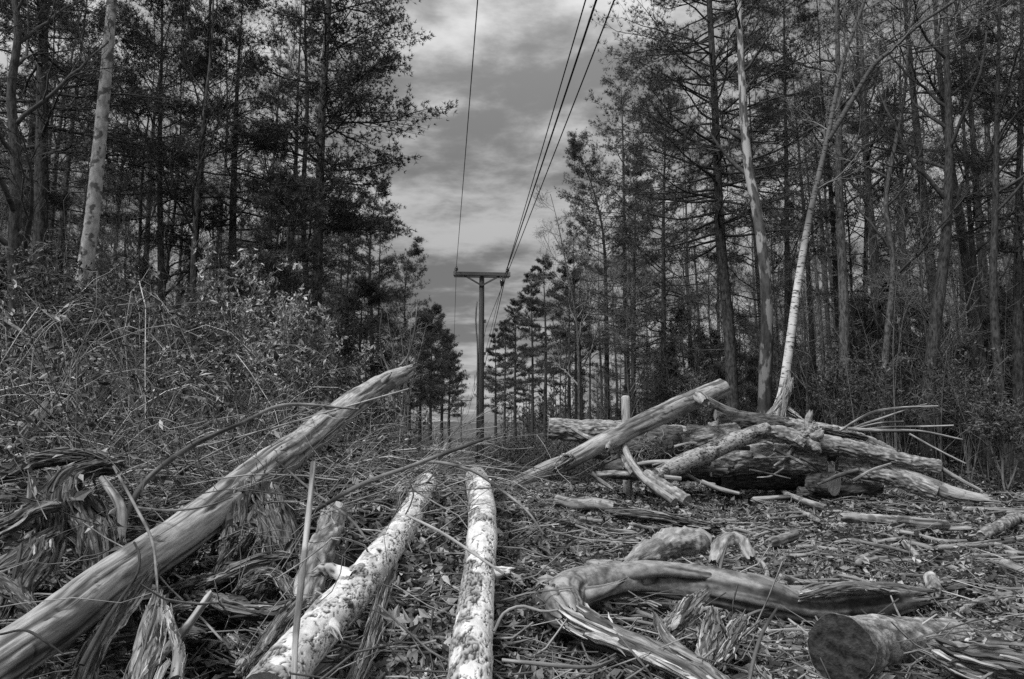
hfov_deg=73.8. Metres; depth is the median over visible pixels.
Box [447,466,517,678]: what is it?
log
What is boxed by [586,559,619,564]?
wood chunk
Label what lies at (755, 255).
bare sapling
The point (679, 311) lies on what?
young pine
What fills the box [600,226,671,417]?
bare sapling
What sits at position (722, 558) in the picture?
twig
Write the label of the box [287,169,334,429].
broadleaf tree
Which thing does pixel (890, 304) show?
broadleaf tree
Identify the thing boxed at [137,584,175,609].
wood shard
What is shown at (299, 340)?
leafy shrub
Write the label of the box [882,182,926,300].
broadleaf tree
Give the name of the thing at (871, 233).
broadleaf tree
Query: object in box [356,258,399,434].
pine tree
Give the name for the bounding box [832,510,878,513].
stick
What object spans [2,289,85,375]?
young pine
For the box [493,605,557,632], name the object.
twig
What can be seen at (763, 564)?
stick
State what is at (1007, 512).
stick
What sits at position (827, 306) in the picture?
broadleaf tree
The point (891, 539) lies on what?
wood chunk
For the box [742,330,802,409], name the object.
young pine
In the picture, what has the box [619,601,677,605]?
stick
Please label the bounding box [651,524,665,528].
wood chunk
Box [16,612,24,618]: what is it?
wood shard
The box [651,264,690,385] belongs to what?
broadleaf tree
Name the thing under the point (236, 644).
wood shard
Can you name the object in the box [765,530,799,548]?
fallen wood
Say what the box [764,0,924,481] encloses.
broadleaf tree
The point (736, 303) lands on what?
broadleaf tree
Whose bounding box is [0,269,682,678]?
brushwood litter
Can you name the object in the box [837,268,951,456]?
young pine
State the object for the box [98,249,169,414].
young pine
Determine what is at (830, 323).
pine tree
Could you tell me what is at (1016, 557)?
stick
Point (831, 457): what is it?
log
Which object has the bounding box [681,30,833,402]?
pine tree
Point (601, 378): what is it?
broadleaf tree
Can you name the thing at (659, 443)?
log
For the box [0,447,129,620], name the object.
torn stump
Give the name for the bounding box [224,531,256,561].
wood shard
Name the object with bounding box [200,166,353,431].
pine tree
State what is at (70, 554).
wood shard
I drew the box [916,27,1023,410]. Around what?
broadleaf tree
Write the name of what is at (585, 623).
log
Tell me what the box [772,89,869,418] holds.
broadleaf tree
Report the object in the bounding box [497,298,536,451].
pine tree
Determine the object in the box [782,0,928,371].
broadleaf tree
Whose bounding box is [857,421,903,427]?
thin branch
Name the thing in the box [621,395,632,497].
wooden post
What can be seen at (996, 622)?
wood chunk
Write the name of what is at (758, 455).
broken limb
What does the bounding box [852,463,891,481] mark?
broken limb
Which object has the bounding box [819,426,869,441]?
wood piece
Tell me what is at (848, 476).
broken limb
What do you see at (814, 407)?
broadleaf tree
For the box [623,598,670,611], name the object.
stick
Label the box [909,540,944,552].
stick
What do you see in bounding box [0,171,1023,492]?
undergrowth
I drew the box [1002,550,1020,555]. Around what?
wood chunk
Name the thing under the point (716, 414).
log
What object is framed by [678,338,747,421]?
young pine
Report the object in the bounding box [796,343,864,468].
leafy shrub
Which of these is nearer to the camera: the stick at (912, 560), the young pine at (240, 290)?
the stick at (912, 560)
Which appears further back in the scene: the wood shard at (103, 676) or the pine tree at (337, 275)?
the pine tree at (337, 275)
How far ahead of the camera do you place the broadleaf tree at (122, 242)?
40.59 m
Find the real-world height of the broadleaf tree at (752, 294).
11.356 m
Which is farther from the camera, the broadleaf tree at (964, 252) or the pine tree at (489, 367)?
the pine tree at (489, 367)
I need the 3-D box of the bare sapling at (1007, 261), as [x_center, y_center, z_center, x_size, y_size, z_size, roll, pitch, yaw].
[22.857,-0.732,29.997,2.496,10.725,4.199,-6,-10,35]
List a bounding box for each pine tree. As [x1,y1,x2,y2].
[0,0,114,312]
[0,0,158,328]
[0,0,165,352]
[0,0,230,393]
[0,5,96,138]
[0,79,32,261]
[6,117,138,298]
[49,0,249,421]
[50,188,99,326]
[52,162,141,298]
[66,218,121,349]
[105,0,273,429]
[120,0,342,403]
[132,233,157,325]
[174,250,220,337]
[176,0,458,413]
[183,228,237,338]
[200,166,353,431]
[202,0,363,400]
[224,152,313,374]
[248,204,311,399]
[274,153,356,380]
[293,270,426,455]
[298,189,369,368]
[310,186,388,438]
[324,171,439,466]
[345,199,415,443]
[354,236,452,460]
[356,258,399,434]
[376,307,458,465]
[402,302,469,452]
[413,328,468,450]
[432,353,467,458]
[474,327,511,443]
[484,319,521,447]
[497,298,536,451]
[509,267,559,448]
[515,255,575,460]
[534,258,603,450]
[547,221,596,419]
[550,65,684,389]
[554,126,668,454]
[576,142,684,416]
[582,70,749,403]
[584,0,898,409]
[597,239,659,369]
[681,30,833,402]
[686,0,863,417]
[796,290,826,398]
[799,61,943,433]
[802,0,1019,466]
[813,271,855,377]
[846,241,869,397]
[882,0,1023,480]
[912,95,1014,296]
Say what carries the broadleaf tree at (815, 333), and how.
on the ground
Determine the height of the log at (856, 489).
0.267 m
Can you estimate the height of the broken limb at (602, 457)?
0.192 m
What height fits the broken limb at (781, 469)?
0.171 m
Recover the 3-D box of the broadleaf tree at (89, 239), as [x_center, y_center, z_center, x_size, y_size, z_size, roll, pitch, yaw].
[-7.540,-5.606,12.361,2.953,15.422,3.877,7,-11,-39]
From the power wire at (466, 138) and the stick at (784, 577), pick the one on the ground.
the stick at (784, 577)
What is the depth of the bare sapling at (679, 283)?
31.05 m
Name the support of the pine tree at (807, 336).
on the ground
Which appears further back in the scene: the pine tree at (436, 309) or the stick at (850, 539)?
the pine tree at (436, 309)
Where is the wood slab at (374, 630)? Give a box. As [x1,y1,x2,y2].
[346,559,398,678]
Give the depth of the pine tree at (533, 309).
60.60 m
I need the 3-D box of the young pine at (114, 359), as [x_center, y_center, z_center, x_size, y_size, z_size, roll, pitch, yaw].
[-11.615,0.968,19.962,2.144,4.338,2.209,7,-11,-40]
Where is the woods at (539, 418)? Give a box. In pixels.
[243,361,821,444]
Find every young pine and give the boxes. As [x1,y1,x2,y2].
[0,250,64,401]
[0,270,28,373]
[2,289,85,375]
[88,302,147,425]
[91,291,168,399]
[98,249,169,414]
[176,273,288,417]
[322,348,355,385]
[604,384,644,451]
[635,299,713,424]
[637,338,700,424]
[637,360,686,424]
[657,360,699,424]
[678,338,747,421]
[679,327,724,422]
[703,361,751,425]
[703,370,755,421]
[713,324,774,412]
[719,307,758,410]
[738,352,800,416]
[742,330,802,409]
[772,339,833,422]
[780,355,832,423]
[813,375,868,433]
[820,298,876,423]
[825,294,945,463]
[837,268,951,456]
[850,337,914,445]
[890,380,946,457]
[892,301,973,460]
[894,287,970,435]
[903,389,967,466]
[916,350,972,461]
[948,340,972,440]
[950,270,1023,386]
[953,341,995,454]
[956,308,1012,452]
[980,256,1023,419]
[1002,285,1012,320]
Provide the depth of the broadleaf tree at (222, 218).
43.28 m
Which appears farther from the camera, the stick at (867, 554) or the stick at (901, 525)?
the stick at (901, 525)
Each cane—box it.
[1,315,38,342]
[59,352,164,407]
[112,314,134,353]
[112,466,158,591]
[117,403,358,544]
[137,497,232,511]
[141,314,159,352]
[421,460,544,534]
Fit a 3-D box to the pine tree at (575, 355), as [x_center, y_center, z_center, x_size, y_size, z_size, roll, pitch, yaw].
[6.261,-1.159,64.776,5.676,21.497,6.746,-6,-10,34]
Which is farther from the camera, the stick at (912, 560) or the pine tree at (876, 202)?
the pine tree at (876, 202)
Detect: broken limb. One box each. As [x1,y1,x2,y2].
[571,448,609,459]
[589,471,612,489]
[593,451,633,470]
[622,459,668,468]
[674,442,696,447]
[685,472,714,483]
[697,468,727,471]
[700,465,728,472]
[700,479,739,494]
[737,446,749,450]
[749,469,790,478]
[752,453,772,461]
[753,456,789,458]
[757,468,783,477]
[758,439,772,444]
[773,446,795,467]
[773,448,818,471]
[799,456,821,472]
[816,468,858,485]
[835,471,879,482]
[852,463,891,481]
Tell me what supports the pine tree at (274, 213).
on the ground
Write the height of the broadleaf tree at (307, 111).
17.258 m
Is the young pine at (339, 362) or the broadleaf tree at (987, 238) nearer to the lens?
the broadleaf tree at (987, 238)
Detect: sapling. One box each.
[0,156,32,327]
[0,183,56,341]
[0,208,56,345]
[25,206,70,361]
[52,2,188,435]
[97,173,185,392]
[146,175,237,392]
[172,228,260,418]
[198,219,259,359]
[214,195,325,391]
[379,312,389,369]
[400,301,417,365]
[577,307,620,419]
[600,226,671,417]
[620,317,660,411]
[652,274,710,389]
[672,291,720,392]
[683,296,710,388]
[690,222,750,369]
[735,213,834,381]
[737,285,782,369]
[739,235,828,385]
[742,310,812,408]
[756,185,867,413]
[811,264,850,374]
[815,182,961,445]
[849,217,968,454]
[865,128,1011,479]
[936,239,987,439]
[947,300,964,341]
[974,257,1023,404]
[998,215,1023,306]
[998,240,1023,327]
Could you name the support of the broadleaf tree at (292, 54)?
on the ground
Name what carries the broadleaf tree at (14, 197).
on the ground
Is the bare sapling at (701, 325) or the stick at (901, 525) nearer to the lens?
the stick at (901, 525)
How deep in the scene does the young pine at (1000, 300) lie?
20.54 m
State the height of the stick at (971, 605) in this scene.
0.079 m
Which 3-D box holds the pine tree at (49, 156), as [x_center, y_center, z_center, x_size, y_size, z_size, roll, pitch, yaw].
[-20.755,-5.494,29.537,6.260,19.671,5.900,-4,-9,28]
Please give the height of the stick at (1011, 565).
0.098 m
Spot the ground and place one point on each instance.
(320, 667)
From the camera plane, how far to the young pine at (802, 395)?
27.84 m
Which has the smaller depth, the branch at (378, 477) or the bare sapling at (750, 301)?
the branch at (378, 477)
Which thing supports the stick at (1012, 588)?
on the ground
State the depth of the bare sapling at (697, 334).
31.05 m
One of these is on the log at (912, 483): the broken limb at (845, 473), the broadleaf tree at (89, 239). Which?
the broken limb at (845, 473)
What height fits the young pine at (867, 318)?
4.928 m
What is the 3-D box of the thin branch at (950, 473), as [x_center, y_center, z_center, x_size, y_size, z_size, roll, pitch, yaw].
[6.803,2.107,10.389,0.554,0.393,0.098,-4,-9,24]
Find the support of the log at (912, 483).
on the log at (958, 494)
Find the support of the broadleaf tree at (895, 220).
on the ground
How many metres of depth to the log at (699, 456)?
10.62 m
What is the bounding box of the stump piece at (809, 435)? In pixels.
[792,410,824,452]
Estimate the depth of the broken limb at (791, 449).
11.12 m
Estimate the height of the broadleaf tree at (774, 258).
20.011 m
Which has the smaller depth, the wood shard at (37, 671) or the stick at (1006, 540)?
the wood shard at (37, 671)
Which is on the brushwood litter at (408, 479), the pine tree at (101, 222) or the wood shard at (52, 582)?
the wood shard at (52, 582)
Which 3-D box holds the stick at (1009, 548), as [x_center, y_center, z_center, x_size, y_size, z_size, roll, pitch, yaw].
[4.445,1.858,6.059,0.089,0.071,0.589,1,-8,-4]
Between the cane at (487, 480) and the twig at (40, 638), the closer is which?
the twig at (40, 638)
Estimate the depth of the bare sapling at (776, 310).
21.64 m
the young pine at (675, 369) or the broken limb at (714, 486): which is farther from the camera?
the young pine at (675, 369)
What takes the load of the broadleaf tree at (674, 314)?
on the ground
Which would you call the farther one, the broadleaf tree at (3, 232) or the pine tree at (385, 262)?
the broadleaf tree at (3, 232)
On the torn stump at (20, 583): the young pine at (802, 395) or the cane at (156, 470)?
the cane at (156, 470)
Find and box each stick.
[162,603,187,678]
[163,590,213,657]
[291,461,315,678]
[537,514,635,534]
[571,426,592,439]
[575,524,609,536]
[577,539,638,544]
[578,516,602,522]
[596,470,630,477]
[605,612,691,637]
[614,598,641,607]
[617,604,696,633]
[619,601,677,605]
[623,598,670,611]
[630,522,672,529]
[642,605,702,619]
[647,613,731,625]
[656,474,680,480]
[658,504,718,510]
[659,608,769,641]
[665,606,729,612]
[676,506,689,511]
[711,518,736,521]
[722,524,767,531]
[732,566,770,571]
[733,526,773,537]
[746,528,789,539]
[747,572,790,584]
[752,494,802,500]
[754,557,769,576]
[755,499,789,503]
[755,549,822,557]
[756,526,780,534]
[766,511,826,517]
[770,517,790,524]
[775,489,827,509]
[777,578,855,580]
[779,573,828,584]
[785,573,805,584]
[785,585,807,589]
[786,543,830,552]
[787,580,827,584]
[788,506,823,523]
[788,514,827,519]
[795,520,812,524]
[795,544,862,551]
[799,582,824,589]
[812,557,849,572]
[813,552,917,573]
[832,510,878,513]
[833,538,871,546]
[837,573,869,581]
[846,502,908,506]
[851,558,913,569]
[854,556,878,566]
[855,542,899,558]
[858,539,928,561]
[871,555,888,558]
[876,493,922,510]
[877,519,939,531]
[879,533,894,536]
[883,573,923,577]
[899,529,966,542]
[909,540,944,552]
[915,525,975,530]
[922,595,976,606]
[935,535,1023,550]
[938,597,996,617]
[974,510,1006,521]
[978,585,1022,589]
[984,502,1023,507]
[984,540,1023,554]
[991,492,1023,497]
[993,589,1022,596]
[999,559,1023,576]
[999,594,1023,604]
[1002,511,1023,513]
[1009,556,1023,559]
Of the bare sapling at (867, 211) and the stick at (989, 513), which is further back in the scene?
the bare sapling at (867, 211)
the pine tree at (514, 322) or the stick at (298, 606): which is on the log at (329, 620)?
the stick at (298, 606)
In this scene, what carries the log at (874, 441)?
on the log at (847, 447)
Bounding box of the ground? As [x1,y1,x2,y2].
[0,438,1023,678]
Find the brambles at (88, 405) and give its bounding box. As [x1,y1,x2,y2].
[0,251,539,563]
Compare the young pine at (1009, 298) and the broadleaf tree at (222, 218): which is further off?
the broadleaf tree at (222, 218)
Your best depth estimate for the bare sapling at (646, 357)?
40.10 m
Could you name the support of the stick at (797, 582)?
on the ground
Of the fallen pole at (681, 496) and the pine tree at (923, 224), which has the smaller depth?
the fallen pole at (681, 496)
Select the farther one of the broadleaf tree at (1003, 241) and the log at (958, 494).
the broadleaf tree at (1003, 241)
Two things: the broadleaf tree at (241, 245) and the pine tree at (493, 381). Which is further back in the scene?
the pine tree at (493, 381)
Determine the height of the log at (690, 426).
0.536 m
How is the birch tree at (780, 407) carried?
on the ground
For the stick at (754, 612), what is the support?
on the ground
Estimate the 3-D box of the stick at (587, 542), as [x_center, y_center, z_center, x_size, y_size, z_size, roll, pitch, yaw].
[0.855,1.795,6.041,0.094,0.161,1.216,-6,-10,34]
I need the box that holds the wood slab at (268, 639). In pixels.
[233,591,312,677]
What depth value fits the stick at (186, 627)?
2.58 m
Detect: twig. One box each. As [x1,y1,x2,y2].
[0,629,64,655]
[197,388,409,447]
[275,459,369,542]
[406,514,504,574]
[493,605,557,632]
[502,658,614,668]
[616,633,653,678]
[719,546,726,567]
[748,607,777,678]
[890,595,900,616]
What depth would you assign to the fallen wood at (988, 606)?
3.93 m
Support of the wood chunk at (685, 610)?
on the log at (585, 623)
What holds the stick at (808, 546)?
on the ground
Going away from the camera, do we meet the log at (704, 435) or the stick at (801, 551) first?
the stick at (801, 551)
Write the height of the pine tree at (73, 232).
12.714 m
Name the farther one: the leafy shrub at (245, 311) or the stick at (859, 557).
the leafy shrub at (245, 311)
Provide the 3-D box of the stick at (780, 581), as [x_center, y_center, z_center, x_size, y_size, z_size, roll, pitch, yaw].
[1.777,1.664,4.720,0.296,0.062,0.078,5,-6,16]
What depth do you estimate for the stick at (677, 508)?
9.05 m
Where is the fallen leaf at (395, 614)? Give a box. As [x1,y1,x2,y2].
[379,604,408,642]
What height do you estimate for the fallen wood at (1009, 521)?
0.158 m
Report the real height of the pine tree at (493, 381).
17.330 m
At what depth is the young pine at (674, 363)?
28.32 m
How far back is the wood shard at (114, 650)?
2.88 m
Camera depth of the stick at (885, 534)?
6.79 m
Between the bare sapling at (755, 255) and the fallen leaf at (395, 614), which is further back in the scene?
the bare sapling at (755, 255)
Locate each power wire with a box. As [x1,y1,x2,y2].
[453,0,477,361]
[466,0,614,411]
[467,0,585,405]
[473,0,596,397]
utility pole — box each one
[453,266,509,464]
[458,400,469,450]
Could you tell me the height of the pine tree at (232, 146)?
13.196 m
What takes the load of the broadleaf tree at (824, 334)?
on the ground
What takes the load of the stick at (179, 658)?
on the wood shard at (147, 657)
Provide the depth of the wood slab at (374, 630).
2.63 m
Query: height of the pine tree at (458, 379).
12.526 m
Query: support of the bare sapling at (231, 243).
on the ground
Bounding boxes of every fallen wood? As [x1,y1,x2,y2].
[553,494,617,511]
[604,507,721,533]
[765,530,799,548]
[811,540,818,550]
[837,513,950,529]
[858,502,914,516]
[901,539,920,559]
[923,571,941,596]
[961,506,1023,511]
[976,513,1023,540]
[978,602,1006,615]
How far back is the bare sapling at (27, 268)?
21.02 m
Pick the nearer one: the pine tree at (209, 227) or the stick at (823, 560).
the stick at (823, 560)
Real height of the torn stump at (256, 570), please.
0.573 m
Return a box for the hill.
[352,421,547,438]
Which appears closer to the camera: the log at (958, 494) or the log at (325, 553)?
the log at (325, 553)
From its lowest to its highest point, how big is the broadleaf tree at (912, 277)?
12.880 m
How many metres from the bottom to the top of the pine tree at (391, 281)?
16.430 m
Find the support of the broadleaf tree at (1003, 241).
on the ground
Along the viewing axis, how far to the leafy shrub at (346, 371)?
10.42 m
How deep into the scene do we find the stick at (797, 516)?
7.90 m
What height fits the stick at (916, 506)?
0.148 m
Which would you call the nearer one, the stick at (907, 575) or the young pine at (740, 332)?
the stick at (907, 575)
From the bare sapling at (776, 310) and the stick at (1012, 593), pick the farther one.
the bare sapling at (776, 310)
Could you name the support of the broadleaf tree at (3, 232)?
on the ground
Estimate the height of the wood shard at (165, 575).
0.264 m
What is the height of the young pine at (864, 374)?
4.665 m
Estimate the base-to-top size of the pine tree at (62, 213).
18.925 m
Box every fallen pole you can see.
[616,450,635,476]
[621,443,677,506]
[643,469,691,506]
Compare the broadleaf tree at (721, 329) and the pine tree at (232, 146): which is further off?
the broadleaf tree at (721, 329)
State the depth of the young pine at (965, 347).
22.13 m
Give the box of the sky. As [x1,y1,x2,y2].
[0,0,1023,422]
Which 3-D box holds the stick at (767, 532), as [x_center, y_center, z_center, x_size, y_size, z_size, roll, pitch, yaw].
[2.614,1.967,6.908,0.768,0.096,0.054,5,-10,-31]
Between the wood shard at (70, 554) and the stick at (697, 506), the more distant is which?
the stick at (697, 506)
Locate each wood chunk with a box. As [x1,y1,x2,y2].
[567,641,597,649]
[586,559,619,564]
[595,658,640,664]
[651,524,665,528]
[656,587,711,642]
[694,605,726,663]
[699,513,718,518]
[712,610,750,670]
[878,536,907,543]
[912,579,968,585]
[944,580,975,592]
[969,553,1011,556]
[985,616,1008,625]
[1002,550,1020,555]
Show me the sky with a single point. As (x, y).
(522, 48)
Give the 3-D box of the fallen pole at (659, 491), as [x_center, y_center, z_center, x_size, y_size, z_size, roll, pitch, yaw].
[1.945,1.962,10.051,0.226,0.865,1.433,3,-9,-20]
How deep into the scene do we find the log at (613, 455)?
12.40 m
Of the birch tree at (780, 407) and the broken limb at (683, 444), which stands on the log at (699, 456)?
the broken limb at (683, 444)
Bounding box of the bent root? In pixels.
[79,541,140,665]
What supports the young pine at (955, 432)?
on the ground
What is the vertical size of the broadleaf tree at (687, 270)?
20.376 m
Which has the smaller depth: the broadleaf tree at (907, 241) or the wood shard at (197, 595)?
the wood shard at (197, 595)
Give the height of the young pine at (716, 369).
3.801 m
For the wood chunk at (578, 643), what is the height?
0.037 m
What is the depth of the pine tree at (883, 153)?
22.22 m
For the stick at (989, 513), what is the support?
on the ground
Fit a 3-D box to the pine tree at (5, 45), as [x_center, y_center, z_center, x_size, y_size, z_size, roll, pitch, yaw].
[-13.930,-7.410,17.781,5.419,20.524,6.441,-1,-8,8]
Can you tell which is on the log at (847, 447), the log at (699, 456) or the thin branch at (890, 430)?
the thin branch at (890, 430)
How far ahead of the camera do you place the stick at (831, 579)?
4.59 m
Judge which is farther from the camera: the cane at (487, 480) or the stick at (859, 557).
the stick at (859, 557)
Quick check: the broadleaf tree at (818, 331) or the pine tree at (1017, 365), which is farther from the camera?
the broadleaf tree at (818, 331)
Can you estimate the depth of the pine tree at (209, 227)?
17.60 m
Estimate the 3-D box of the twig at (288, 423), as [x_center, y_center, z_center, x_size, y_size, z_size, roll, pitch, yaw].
[-1.510,0.573,5.200,1.717,0.494,0.089,8,-12,-44]
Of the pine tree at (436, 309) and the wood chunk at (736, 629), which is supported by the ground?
the pine tree at (436, 309)
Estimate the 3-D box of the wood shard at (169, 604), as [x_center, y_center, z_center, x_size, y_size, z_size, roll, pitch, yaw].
[-1.800,1.365,3.496,0.350,0.172,0.157,-1,-8,9]
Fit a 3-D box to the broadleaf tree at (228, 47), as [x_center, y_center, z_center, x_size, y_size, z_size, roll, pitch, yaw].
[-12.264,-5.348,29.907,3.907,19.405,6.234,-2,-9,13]
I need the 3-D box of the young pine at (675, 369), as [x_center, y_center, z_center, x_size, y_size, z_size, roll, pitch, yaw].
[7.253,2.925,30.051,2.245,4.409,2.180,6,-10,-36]
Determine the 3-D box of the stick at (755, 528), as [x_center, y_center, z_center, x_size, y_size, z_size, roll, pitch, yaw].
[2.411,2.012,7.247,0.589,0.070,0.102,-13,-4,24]
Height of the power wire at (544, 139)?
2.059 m
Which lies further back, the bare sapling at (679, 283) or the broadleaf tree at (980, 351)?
the bare sapling at (679, 283)
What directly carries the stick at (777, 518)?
on the ground
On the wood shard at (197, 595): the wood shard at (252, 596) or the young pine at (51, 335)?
the wood shard at (252, 596)
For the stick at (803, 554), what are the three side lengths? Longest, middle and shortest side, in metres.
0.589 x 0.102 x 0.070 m
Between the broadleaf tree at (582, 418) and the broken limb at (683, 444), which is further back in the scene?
the broadleaf tree at (582, 418)
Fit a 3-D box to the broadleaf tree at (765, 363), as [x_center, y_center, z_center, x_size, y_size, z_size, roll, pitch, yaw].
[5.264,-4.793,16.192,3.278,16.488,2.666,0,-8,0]
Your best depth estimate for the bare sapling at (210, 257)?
19.98 m
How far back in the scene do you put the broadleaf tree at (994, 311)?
15.48 m
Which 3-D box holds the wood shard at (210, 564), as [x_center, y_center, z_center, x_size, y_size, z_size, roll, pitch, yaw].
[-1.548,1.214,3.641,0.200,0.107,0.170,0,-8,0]
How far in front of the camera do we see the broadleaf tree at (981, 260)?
22.22 m
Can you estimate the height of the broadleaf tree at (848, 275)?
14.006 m
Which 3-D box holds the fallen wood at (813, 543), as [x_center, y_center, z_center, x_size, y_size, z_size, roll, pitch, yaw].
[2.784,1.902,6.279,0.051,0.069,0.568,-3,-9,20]
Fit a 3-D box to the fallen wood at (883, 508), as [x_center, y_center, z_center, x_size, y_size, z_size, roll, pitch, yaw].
[4.862,2.240,8.994,0.229,0.192,2.091,-2,-9,13]
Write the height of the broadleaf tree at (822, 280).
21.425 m
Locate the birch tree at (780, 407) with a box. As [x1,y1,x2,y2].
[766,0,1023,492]
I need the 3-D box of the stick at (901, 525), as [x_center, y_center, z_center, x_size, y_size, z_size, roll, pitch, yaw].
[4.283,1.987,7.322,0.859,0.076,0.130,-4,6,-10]
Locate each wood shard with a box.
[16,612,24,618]
[22,663,47,678]
[40,568,74,589]
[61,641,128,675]
[63,550,77,566]
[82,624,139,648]
[99,673,122,678]
[100,649,131,669]
[121,589,171,678]
[123,607,142,644]
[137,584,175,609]
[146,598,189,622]
[153,563,179,585]
[166,610,182,640]
[167,623,210,643]
[169,570,210,594]
[169,599,199,616]
[176,551,201,567]
[182,587,228,612]
[203,558,214,572]
[215,531,241,553]
[222,630,255,659]
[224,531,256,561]
[242,583,279,600]
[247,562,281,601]
[262,616,301,629]
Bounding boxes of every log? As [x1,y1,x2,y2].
[0,363,417,678]
[246,473,435,678]
[292,501,346,615]
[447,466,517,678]
[504,379,738,490]
[538,560,947,678]
[548,418,686,442]
[601,458,721,482]
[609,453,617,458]
[614,425,697,471]
[621,525,711,561]
[652,422,771,478]
[678,423,740,451]
[685,424,771,442]
[707,418,828,434]
[707,443,827,477]
[713,410,754,420]
[715,464,834,490]
[717,412,794,428]
[753,425,941,473]
[772,439,872,462]
[797,482,883,498]
[805,470,840,496]
[807,613,982,678]
[817,422,895,449]
[835,455,938,498]
[876,463,993,503]
[918,628,1023,678]
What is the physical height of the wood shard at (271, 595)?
0.244 m
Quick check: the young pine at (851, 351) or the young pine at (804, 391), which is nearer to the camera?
the young pine at (851, 351)
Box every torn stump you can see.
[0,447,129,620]
[194,475,313,621]
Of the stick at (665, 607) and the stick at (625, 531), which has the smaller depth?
the stick at (665, 607)
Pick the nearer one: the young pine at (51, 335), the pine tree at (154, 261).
the young pine at (51, 335)
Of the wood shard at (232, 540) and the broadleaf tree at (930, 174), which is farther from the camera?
the broadleaf tree at (930, 174)
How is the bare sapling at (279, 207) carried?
on the ground
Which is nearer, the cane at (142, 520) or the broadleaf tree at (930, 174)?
the cane at (142, 520)
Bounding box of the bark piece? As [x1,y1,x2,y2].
[709,531,755,566]
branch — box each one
[0,397,52,461]
[304,436,490,515]
[839,405,937,431]
[847,427,962,440]
[852,403,926,426]
[855,425,953,431]
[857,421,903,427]
[909,433,965,463]
[941,466,980,490]
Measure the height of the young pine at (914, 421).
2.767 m
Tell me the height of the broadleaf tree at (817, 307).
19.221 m
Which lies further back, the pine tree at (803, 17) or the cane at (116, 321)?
the pine tree at (803, 17)
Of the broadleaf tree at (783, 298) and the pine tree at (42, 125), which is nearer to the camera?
the pine tree at (42, 125)
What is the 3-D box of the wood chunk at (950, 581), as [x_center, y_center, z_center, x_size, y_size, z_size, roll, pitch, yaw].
[2.830,1.604,4.501,0.373,0.055,0.041,-1,-9,9]
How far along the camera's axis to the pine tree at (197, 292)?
58.83 m
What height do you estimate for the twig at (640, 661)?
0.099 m
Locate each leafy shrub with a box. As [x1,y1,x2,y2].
[0,228,149,448]
[52,242,165,447]
[138,280,248,450]
[189,236,303,456]
[231,283,350,435]
[306,319,386,441]
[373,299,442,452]
[659,359,721,425]
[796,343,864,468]
[834,352,972,452]
[920,328,1013,482]
[960,377,1023,494]
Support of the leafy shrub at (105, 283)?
on the ground
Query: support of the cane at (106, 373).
on the brambles at (88, 405)
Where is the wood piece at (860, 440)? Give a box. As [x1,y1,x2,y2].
[850,438,869,443]
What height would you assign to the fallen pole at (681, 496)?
0.482 m
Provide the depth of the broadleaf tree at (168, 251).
19.06 m
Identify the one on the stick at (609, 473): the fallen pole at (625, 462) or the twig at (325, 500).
the fallen pole at (625, 462)
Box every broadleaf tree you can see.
[0,0,117,266]
[0,0,147,427]
[0,157,31,289]
[57,0,116,448]
[67,45,162,349]
[73,2,188,398]
[97,140,185,277]
[97,197,175,349]
[118,0,284,437]
[123,37,274,421]
[130,109,209,323]
[142,118,227,311]
[152,218,207,346]
[168,26,271,406]
[182,203,227,338]
[198,171,252,296]
[200,121,258,340]
[204,0,335,377]
[244,1,349,416]
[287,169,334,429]
[389,279,416,431]
[528,183,629,476]
[534,294,589,445]
[555,304,594,418]
[557,250,590,419]
[575,259,612,419]
[580,235,611,418]
[586,218,626,419]
[609,334,636,406]
[616,278,655,374]
[636,125,735,375]
[638,260,668,393]
[647,269,702,380]
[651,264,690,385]
[655,196,716,326]
[667,160,738,371]
[669,0,802,412]
[683,270,703,413]
[689,159,751,359]
[691,236,716,358]
[703,293,746,358]
[714,211,783,354]
[715,272,756,374]
[718,50,832,417]
[730,165,824,327]
[732,27,863,421]
[732,193,774,354]
[737,209,831,343]
[745,180,805,339]
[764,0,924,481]
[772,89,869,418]
[778,84,863,347]
[779,0,1000,442]
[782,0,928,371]
[783,164,831,309]
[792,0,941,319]
[792,247,832,362]
[793,0,1023,478]
[793,127,923,422]
[795,229,832,349]
[797,87,882,405]
[800,258,834,345]
[803,282,831,412]
[809,0,943,437]
[830,255,868,335]
[855,99,939,341]
[856,149,977,341]
[861,168,938,370]
[871,0,939,447]
[872,0,1002,474]
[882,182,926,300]
[885,147,959,288]
[909,97,987,436]
[910,156,988,341]
[914,0,1023,463]
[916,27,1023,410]
[924,0,1023,480]
[935,167,1014,314]
[936,0,1023,485]
[944,130,1014,318]
[948,156,1023,322]
[950,3,1014,287]
[958,176,1011,291]
[959,23,1023,188]
[993,1,1019,78]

